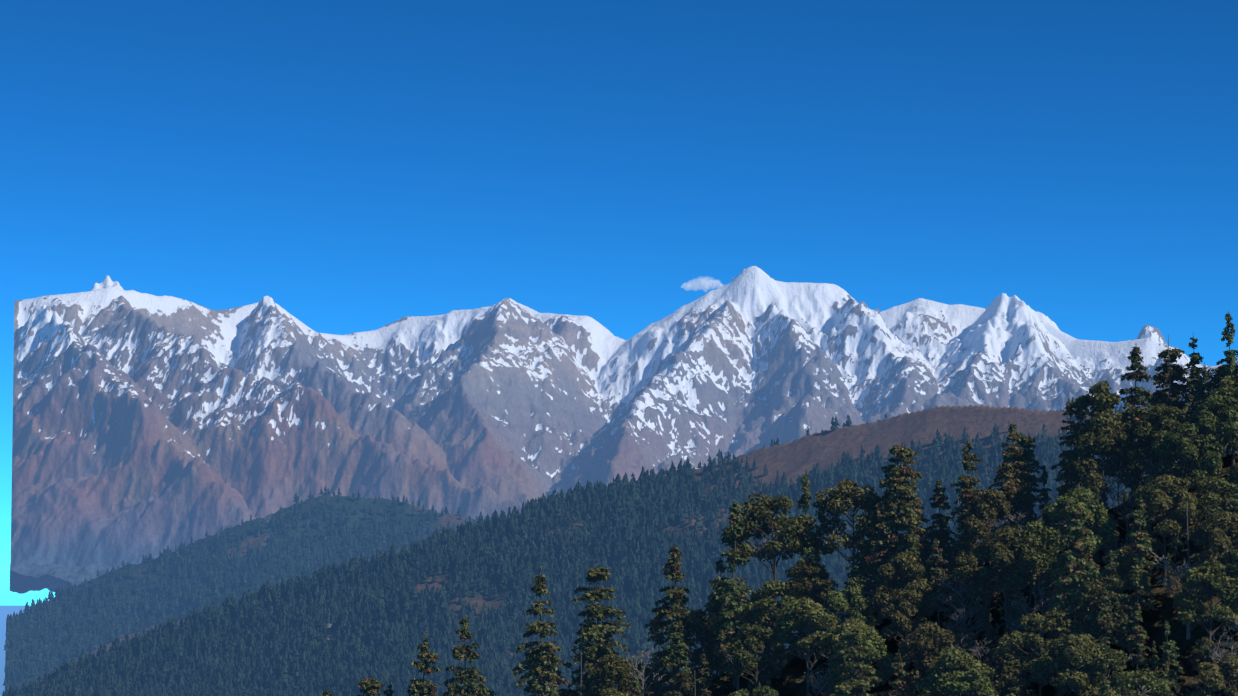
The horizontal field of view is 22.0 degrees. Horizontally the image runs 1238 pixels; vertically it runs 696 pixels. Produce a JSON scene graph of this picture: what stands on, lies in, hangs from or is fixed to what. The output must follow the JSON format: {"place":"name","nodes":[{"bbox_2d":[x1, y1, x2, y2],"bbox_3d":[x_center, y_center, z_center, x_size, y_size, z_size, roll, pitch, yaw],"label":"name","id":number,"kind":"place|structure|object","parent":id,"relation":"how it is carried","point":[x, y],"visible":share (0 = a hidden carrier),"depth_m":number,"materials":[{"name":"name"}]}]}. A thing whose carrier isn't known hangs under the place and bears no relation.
{"place":"outdoors","nodes":[
{"label":"outdoors","id":0,"kind":"place"},
{"bbox_2d":[0,606,29,695],"bbox_3d":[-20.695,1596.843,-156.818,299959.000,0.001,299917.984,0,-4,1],"label":"ground","id":1,"kind":"structure","parent":0,"point":[6,610],"depth_m":82822.98,"materials":[{"name":"blue"}]},
{"bbox_2d":[2,484,492,693],"bbox_3d":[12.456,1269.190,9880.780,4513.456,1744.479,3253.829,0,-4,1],"label":"forest ridge","id":2,"kind":"structure","parent":0,"point":[39,634],"depth_m":10897.13,"materials":[{"name":"plant"}]},
{"bbox_2d":[2,397,1231,695],"bbox_3d":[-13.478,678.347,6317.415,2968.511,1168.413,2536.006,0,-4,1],"label":"forest ridge","id":3,"kind":"structure","parent":0,"point":[494,635],"depth_m":6710.36,"materials":[{"name":"plant"}]},
{"bbox_2d":[0,0,1237,605],"label":"sky","id":4,"kind":"structure","parent":0,"point":[353,166],"materials":[{"name":"blue"}]},
{"bbox_2d":[21,405,1225,695],"bbox_3d":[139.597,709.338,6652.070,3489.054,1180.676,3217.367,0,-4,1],"label":"terrain ridge","id":5,"kind":"structure","parent":0,"point":[805,453],"depth_m":6710.73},
{"bbox_2d":[10,266,1237,593],"bbox_3d":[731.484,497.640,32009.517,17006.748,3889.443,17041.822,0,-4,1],"label":"snowy mountain range","id":6,"kind":"structure","parent":0,"point":[146,424],"depth_m":34659.77,"materials":[{"name":"snow"}]},
{"bbox_2d":[681,276,723,291],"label":"cloud","id":7,"kind":"structure","parent":0,"point":[706,283],"depth_m":39871.32,"materials":[{"name":"white"}]},
{"bbox_2d":[689,452,1237,695],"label":"hill terrain","id":8,"kind":"structure","parent":0,"point":[792,680],"depth_m":726.45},
{"bbox_2d":[357,676,383,695],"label":"conifer tree","id":9,"kind":"object","parent":8,"relation":"on","point":[370,685],"visible":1,"depth_m":742.68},
{"bbox_2d":[407,628,439,695],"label":"conifer tree","id":10,"kind":"object","parent":8,"relation":"on","point":[424,688],"visible":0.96,"depth_m":743.40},
{"bbox_2d":[442,614,488,695],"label":"conifer tree","id":11,"kind":"object","parent":8,"relation":"on","point":[469,676],"visible":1,"depth_m":748.24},
{"bbox_2d":[512,566,572,695],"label":"conifer tree","id":12,"kind":"object","parent":8,"relation":"on","point":[542,654],"visible":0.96,"depth_m":749.47,"materials":[{"name":"plant"}]},
{"bbox_2d":[568,562,630,695],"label":"conifer tree","id":13,"kind":"object","parent":8,"relation":"on","point":[592,652],"visible":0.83,"depth_m":752.17,"materials":[{"name":"plant"}]},
{"bbox_2d":[587,654,632,695],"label":"broad tree","id":14,"kind":"object","parent":8,"relation":"on","point":[622,666],"visible":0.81,"depth_m":745.70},
{"bbox_2d":[615,660,656,695],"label":"broad tree","id":15,"kind":"object","parent":8,"relation":"on","point":[639,667],"visible":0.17,"depth_m":756.21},
{"bbox_2d":[616,638,665,695],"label":"bare tree","id":16,"kind":"object","parent":8,"relation":"on","point":[642,654],"visible":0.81,"depth_m":749.30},
{"bbox_2d":[644,665,657,695],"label":"conifer tree","id":17,"kind":"object","parent":8,"relation":"on","point":[651,691],"visible":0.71,"depth_m":751.87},
{"bbox_2d":[644,614,668,695],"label":"conifer tree","id":18,"kind":"object","parent":8,"relation":"on","point":[660,641],"visible":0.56,"depth_m":753.26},
{"bbox_2d":[644,544,704,690],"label":"conifer tree","id":19,"kind":"object","parent":8,"relation":"on","point":[665,610],"visible":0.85,"depth_m":752.23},
{"bbox_2d":[660,600,694,695],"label":"conifer tree","id":20,"kind":"object","parent":8,"relation":"on","point":[674,653],"visible":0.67,"depth_m":748.80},
{"bbox_2d":[663,671,705,695],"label":"broad tree","id":21,"kind":"object","parent":8,"relation":"on","point":[684,681],"visible":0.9,"depth_m":738.07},
{"bbox_2d":[691,649,712,695],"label":"conifer tree","id":22,"kind":"object","parent":8,"relation":"on","point":[703,681],"visible":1,"depth_m":737.21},
{"bbox_2d":[679,608,731,677],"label":"broad tree","id":23,"kind":"object","parent":8,"relation":"on","point":[720,664],"visible":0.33,"depth_m":758.55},
{"bbox_2d":[690,555,738,681],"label":"conifer tree","id":24,"kind":"object","parent":8,"relation":"on","point":[721,568],"visible":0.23,"depth_m":765.51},
{"bbox_2d":[704,499,751,686],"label":"conifer tree","id":25,"kind":"object","parent":8,"relation":"on","point":[731,606],"visible":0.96,"depth_m":748.43,"materials":[{"name":"plant"}]},
{"bbox_2d":[723,623,787,687],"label":"broad tree","id":26,"kind":"object","parent":8,"relation":"on","point":[757,639],"visible":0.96,"depth_m":736.47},
{"bbox_2d":[749,685,778,695],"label":"broad tree","id":27,"kind":"object","parent":8,"relation":"on","point":[765,691],"visible":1,"depth_m":725.28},
{"bbox_2d":[720,491,819,611],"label":"broad tree","id":28,"kind":"object","parent":8,"relation":"on","point":[756,515],"visible":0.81,"depth_m":754.95,"materials":[{"name":"plant"}]},
{"bbox_2d":[740,579,815,657],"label":"broad tree","id":29,"kind":"object","parent":8,"relation":"on","point":[771,588],"visible":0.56,"depth_m":748.45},
{"bbox_2d":[782,565,815,646],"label":"conifer tree","id":30,"kind":"object","parent":8,"relation":"on","point":[801,635],"visible":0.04,"depth_m":761.23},
{"bbox_2d":[784,474,827,606],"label":"conifer tree","id":31,"kind":"object","parent":8,"relation":"on","point":[803,501],"visible":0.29,"depth_m":756.05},
{"bbox_2d":[769,596,848,695],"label":"broad tree","id":32,"kind":"object","parent":8,"relation":"on","point":[815,616],"visible":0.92,"depth_m":735.03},
{"bbox_2d":[785,556,838,637],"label":"broad tree","id":33,"kind":"object","parent":8,"relation":"on","point":[825,585],"visible":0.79,"depth_m":750.26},
{"bbox_2d":[804,653,859,695],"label":"bare tree","id":34,"kind":"object","parent":8,"relation":"on","point":[820,681],"visible":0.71,"depth_m":726.20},
{"bbox_2d":[812,478,887,568],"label":"broad tree","id":35,"kind":"object","parent":8,"relation":"on","point":[845,496],"visible":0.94,"depth_m":752.80,"materials":[{"name":"plant"}]},
{"bbox_2d":[826,586,879,676],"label":"broad tree","id":36,"kind":"object","parent":8,"relation":"on","point":[844,599],"visible":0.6,"depth_m":737.13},
{"bbox_2d":[830,623,880,695],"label":"conifer tree","id":37,"kind":"object","parent":8,"relation":"on","point":[845,685],"visible":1,"depth_m":708.36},
{"bbox_2d":[826,617,885,684],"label":"broad tree","id":38,"kind":"object","parent":8,"relation":"on","point":[834,637],"visible":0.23,"depth_m":723.60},
{"bbox_2d":[826,624,895,694],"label":"broad tree","id":39,"kind":"object","parent":8,"relation":"on","point":[875,653],"visible":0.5,"depth_m":718.15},
{"bbox_2d":[844,520,877,612],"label":"conifer tree","id":40,"kind":"object","parent":8,"relation":"on","point":[856,571],"visible":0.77,"depth_m":748.25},
{"bbox_2d":[863,442,923,622],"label":"conifer tree","id":41,"kind":"object","parent":8,"relation":"on","point":[895,482],"visible":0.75,"depth_m":746.92,"materials":[{"name":"plant"}]},
{"bbox_2d":[865,552,930,651],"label":"broad tree","id":42,"kind":"object","parent":8,"relation":"on","point":[899,568],"visible":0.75,"depth_m":736.69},
{"bbox_2d":[883,650,913,695],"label":"conifer tree","id":43,"kind":"object","parent":8,"relation":"on","point":[897,671],"visible":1,"depth_m":706.51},
{"bbox_2d":[880,588,930,674],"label":"broad tree","id":44,"kind":"object","parent":8,"relation":"on","point":[904,604],"visible":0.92,"depth_m":727.06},
{"bbox_2d":[886,502,925,619],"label":"conifer tree","id":45,"kind":"object","parent":8,"relation":"on","point":[907,538],"visible":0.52,"depth_m":744.17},
{"bbox_2d":[911,499,934,573],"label":"conifer tree","id":46,"kind":"object","parent":8,"relation":"on","point":[926,543],"visible":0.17,"depth_m":756.00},
{"bbox_2d":[897,621,955,687],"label":"broad tree","id":47,"kind":"object","parent":8,"relation":"on","point":[929,631],"visible":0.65,"depth_m":711.28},
{"bbox_2d":[918,593,940,619],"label":"broad tree","id":48,"kind":"object","parent":8,"relation":"on","point":[925,610],"visible":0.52,"depth_m":739.87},
{"bbox_2d":[924,538,952,625],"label":"conifer tree","id":49,"kind":"object","parent":8,"relation":"on","point":[938,586],"visible":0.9,"depth_m":736.73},
{"bbox_2d":[921,478,957,579],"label":"conifer tree","id":50,"kind":"object","parent":8,"relation":"on","point":[942,535],"visible":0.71,"depth_m":761.73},
{"bbox_2d":[921,540,981,580],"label":"broad tree","id":51,"kind":"object","parent":8,"relation":"on","point":[953,546],"visible":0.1,"depth_m":766.48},
{"bbox_2d":[943,575,965,626],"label":"conifer tree","id":52,"kind":"object","parent":8,"relation":"on","point":[956,603],"visible":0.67,"depth_m":734.64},
{"bbox_2d":[914,645,997,695],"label":"broad tree","id":53,"kind":"object","parent":8,"relation":"on","point":[958,659],"visible":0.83,"depth_m":695.45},
{"bbox_2d":[936,569,987,644],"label":"bare tree","id":54,"kind":"object","parent":8,"relation":"on","point":[945,602],"visible":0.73,"depth_m":731.81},
{"bbox_2d":[941,602,984,646],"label":"bare tree","id":55,"kind":"object","parent":8,"relation":"on","point":[969,623],"visible":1,"depth_m":726.75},
{"bbox_2d":[950,433,981,571],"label":"conifer tree","id":56,"kind":"object","parent":8,"relation":"on","point":[967,485],"visible":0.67,"depth_m":751.23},
{"bbox_2d":[948,548,984,620],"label":"broad tree","id":57,"kind":"object","parent":8,"relation":"on","point":[964,556],"visible":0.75,"depth_m":738.69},
{"bbox_2d":[954,626,978,648],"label":"broad tree","id":58,"kind":"object","parent":8,"relation":"on","point":[964,632],"visible":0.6,"depth_m":727.65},
{"bbox_2d":[954,625,981,656],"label":"bare tree","id":59,"kind":"object","parent":8,"relation":"on","point":[964,645],"visible":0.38,"depth_m":718.99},
{"bbox_2d":[940,668,998,695],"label":"broad tree","id":60,"kind":"object","parent":8,"relation":"on","point":[981,686],"visible":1,"depth_m":689.46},
{"bbox_2d":[949,497,1007,566],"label":"bare tree","id":61,"kind":"object","parent":8,"relation":"on","point":[954,535],"visible":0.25,"depth_m":746.67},
{"bbox_2d":[967,638,1002,686],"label":"bare tree","id":62,"kind":"object","parent":8,"relation":"on","point":[988,662],"visible":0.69,"depth_m":708.69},
{"bbox_2d":[955,488,1023,604],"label":"broad tree","id":63,"kind":"object","parent":8,"relation":"on","point":[987,505],"visible":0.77,"depth_m":742.26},
{"bbox_2d":[984,613,995,657],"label":"conifer tree","id":64,"kind":"object","parent":8,"relation":"on","point":[989,637],"visible":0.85,"depth_m":723.79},
{"bbox_2d":[965,525,1044,634],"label":"broad tree","id":65,"kind":"object","parent":8,"relation":"on","point":[993,547],"visible":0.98,"depth_m":722.34,"materials":[{"name":"plant"}]},
{"bbox_2d":[998,585,1021,634],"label":"conifer tree","id":66,"kind":"object","parent":8,"relation":"on","point":[1010,601],"visible":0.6,"depth_m":724.52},
{"bbox_2d":[988,421,1032,528],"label":"conifer tree","id":67,"kind":"object","parent":8,"relation":"on","point":[1011,485],"visible":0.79,"depth_m":752.29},
{"bbox_2d":[995,508,1029,529],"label":"bare tree","id":68,"kind":"object","parent":8,"relation":"on","point":[1020,518],"visible":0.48,"depth_m":746.66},
{"bbox_2d":[992,666,1036,695],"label":"broad tree","id":69,"kind":"object","parent":8,"relation":"on","point":[1014,679],"visible":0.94,"depth_m":693.19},
{"bbox_2d":[991,432,1045,545],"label":"conifer tree","id":70,"kind":"object","parent":8,"relation":"on","point":[1024,442],"visible":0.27,"depth_m":758.99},
{"bbox_2d":[1000,601,1037,659],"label":"bare tree","id":71,"kind":"object","parent":8,"relation":"on","point":[1013,627],"visible":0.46,"depth_m":718.08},
{"bbox_2d":[1005,543,1055,616],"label":"broad tree","id":72,"kind":"object","parent":8,"relation":"on","point":[1042,571],"visible":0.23,"depth_m":728.70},
{"bbox_2d":[1008,580,1057,637],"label":"bare tree","id":73,"kind":"object","parent":8,"relation":"on","point":[1042,604],"visible":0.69,"depth_m":717.90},
{"bbox_2d":[1008,520,1061,615],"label":"broad tree","id":74,"kind":"object","parent":8,"relation":"on","point":[1042,530],"visible":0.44,"depth_m":724.00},
{"bbox_2d":[990,610,1083,695],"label":"broad tree","id":75,"kind":"object","parent":8,"relation":"on","point":[1012,642],"visible":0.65,"depth_m":699.92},
{"bbox_2d":[1038,465,1057,526],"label":"conifer tree","id":76,"kind":"object","parent":8,"relation":"on","point":[1044,478],"visible":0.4,"depth_m":760.12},
{"bbox_2d":[1022,639,1106,695],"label":"broad tree","id":77,"kind":"object","parent":8,"relation":"on","point":[1044,676],"visible":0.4,"depth_m":691.29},
{"bbox_2d":[1047,549,1088,618],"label":"broad tree","id":78,"kind":"object","parent":8,"relation":"on","point":[1052,568],"visible":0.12,"depth_m":720.20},
{"bbox_2d":[1051,395,1090,501],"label":"conifer tree","id":79,"kind":"object","parent":8,"relation":"on","point":[1070,411],"visible":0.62,"depth_m":751.30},
{"bbox_2d":[1046,505,1103,683],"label":"conifer tree","id":80,"kind":"object","parent":8,"relation":"on","point":[1076,581],"visible":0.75,"depth_m":707.09,"materials":[{"name":"plant"}]},
{"bbox_2d":[1035,486,1117,559],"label":"broad tree","id":81,"kind":"object","parent":8,"relation":"on","point":[1081,497],"visible":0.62,"depth_m":726.16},
{"bbox_2d":[1049,632,1103,695],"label":"broad tree","id":82,"kind":"object","parent":8,"relation":"on","point":[1081,650],"visible":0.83,"depth_m":682.41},
{"bbox_2d":[1080,406,1119,499],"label":"conifer tree","id":83,"kind":"object","parent":8,"relation":"on","point":[1099,461],"visible":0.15,"depth_m":758.87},
{"bbox_2d":[1067,380,1134,503],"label":"broad tree","id":84,"kind":"object","parent":8,"relation":"on","point":[1102,399],"visible":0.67,"depth_m":749.73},
{"bbox_2d":[1074,645,1131,695],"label":"broad tree","id":85,"kind":"object","parent":8,"relation":"on","point":[1115,659],"visible":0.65,"depth_m":682.57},
{"bbox_2d":[1071,578,1135,621],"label":"broad tree","id":86,"kind":"object","parent":8,"relation":"on","point":[1096,581],"visible":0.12,"depth_m":708.69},
{"bbox_2d":[1066,420,1141,509],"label":"broad tree","id":87,"kind":"object","parent":8,"relation":"on","point":[1105,441],"visible":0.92,"depth_m":742.25,"materials":[{"name":"plant"}]},
{"bbox_2d":[1098,676,1112,695],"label":"conifer tree","id":88,"kind":"object","parent":8,"relation":"on","point":[1105,690],"visible":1,"depth_m":658.32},
{"bbox_2d":[1081,550,1134,687],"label":"conifer tree","id":89,"kind":"object","parent":8,"relation":"on","point":[1107,619],"visible":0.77,"depth_m":698.56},
{"bbox_2d":[1088,550,1150,594],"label":"broad tree","id":90,"kind":"object","parent":8,"relation":"on","point":[1124,567],"visible":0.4,"depth_m":713.48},
{"bbox_2d":[1101,483,1139,544],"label":"bare tree","id":91,"kind":"object","parent":8,"relation":"on","point":[1119,506],"visible":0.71,"depth_m":736.38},
{"bbox_2d":[1107,344,1154,507],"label":"conifer tree","id":92,"kind":"object","parent":8,"relation":"on","point":[1131,400],"visible":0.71,"depth_m":750.96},
{"bbox_2d":[1093,668,1175,695],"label":"broad tree","id":93,"kind":"object","parent":8,"relation":"on","point":[1134,681],"visible":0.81,"depth_m":672.26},
{"bbox_2d":[1116,493,1159,639],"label":"conifer tree","id":94,"kind":"object","parent":8,"relation":"on","point":[1138,576],"visible":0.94,"depth_m":709.41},
{"bbox_2d":[1125,599,1151,692],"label":"conifer tree","id":95,"kind":"object","parent":8,"relation":"on","point":[1140,656],"visible":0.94,"depth_m":693.56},
{"bbox_2d":[1133,404,1190,472],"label":"broad tree","id":96,"kind":"object","parent":8,"relation":"on","point":[1162,420],"visible":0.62,"depth_m":741.11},
{"bbox_2d":[1127,473,1201,586],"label":"broad tree","id":97,"kind":"object","parent":8,"relation":"on","point":[1157,491],"visible":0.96,"depth_m":717.25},
{"bbox_2d":[1154,620,1184,690],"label":"conifer tree","id":98,"kind":"object","parent":8,"relation":"on","point":[1169,652],"visible":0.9,"depth_m":687.54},
{"bbox_2d":[1150,348,1194,476],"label":"conifer tree","id":99,"kind":"object","parent":8,"relation":"on","point":[1178,373],"visible":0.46,"depth_m":753.98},
{"bbox_2d":[1148,548,1200,639],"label":"bare tree","id":100,"kind":"object","parent":8,"relation":"on","point":[1188,635],"visible":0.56,"depth_m":704.99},
{"bbox_2d":[1166,502,1183,561],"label":"conifer tree","id":101,"kind":"object","parent":8,"relation":"on","point":[1174,537],"visible":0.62,"depth_m":724.62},
{"bbox_2d":[1144,421,1222,541],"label":"broad tree","id":102,"kind":"object","parent":8,"relation":"on","point":[1180,437],"visible":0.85,"depth_m":728.10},
{"bbox_2d":[1181,501,1194,630],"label":"snag tree","id":103,"kind":"object","parent":8,"relation":"on","point":[1187,544],"visible":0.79,"depth_m":707.43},
{"bbox_2d":[1181,333,1212,470],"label":"conifer tree","id":104,"kind":"object","parent":8,"relation":"on","point":[1194,378],"visible":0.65,"depth_m":750.09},
{"bbox_2d":[1188,644,1217,669],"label":"broad tree","id":105,"kind":"object","parent":8,"relation":"on","point":[1202,649],"visible":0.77,"depth_m":691.76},
{"bbox_2d":[1173,559,1237,670],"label":"broad tree","id":106,"kind":"object","parent":8,"relation":"on","point":[1213,574],"visible":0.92,"depth_m":692.63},
{"bbox_2d":[1173,476,1237,556],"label":"broad tree","id":107,"kind":"object","parent":8,"relation":"on","point":[1214,495],"visible":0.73,"depth_m":718.77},
{"bbox_2d":[1194,637,1217,661],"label":"broad tree","id":108,"kind":"object","parent":8,"relation":"on","point":[1204,640],"visible":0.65,"depth_m":693.38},
{"bbox_2d":[1182,509,1237,641],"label":"broad tree","id":109,"kind":"object","parent":8,"relation":"on","point":[1212,531],"visible":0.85,"depth_m":699.55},
{"bbox_2d":[1190,393,1237,503],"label":"broad tree","id":110,"kind":"object","parent":8,"relation":"on","point":[1223,408],"visible":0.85,"depth_m":732.18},
{"bbox_2d":[1190,656,1237,695],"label":"broad tree","id":111,"kind":"object","parent":8,"relation":"on","point":[1217,674],"visible":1,"depth_m":663.01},
{"bbox_2d":[1201,368,1237,455],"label":"broad tree","id":112,"kind":"object","parent":8,"relation":"on","point":[1216,378],"visible":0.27,"depth_m":753.02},
{"bbox_2d":[1204,629,1237,694],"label":"bush","id":113,"kind":"object","parent":8,"relation":"on","point":[1220,652],"visible":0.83,"depth_m":684.81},
{"bbox_2d":[1210,378,1237,415],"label":"broad tree","id":114,"kind":"object","parent":8,"relation":"on","point":[1229,389],"visible":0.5,"depth_m":742.15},
{"bbox_2d":[1212,538,1237,607],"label":"broad tree","id":115,"kind":"object","parent":8,"relation":"on","point":[1231,555],"visible":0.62,"depth_m":691.98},
{"bbox_2d":[1216,311,1237,465],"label":"conifer tree","id":116,"kind":"object","parent":8,"relation":"on","point":[1232,366],"visible":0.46,"depth_m":746.71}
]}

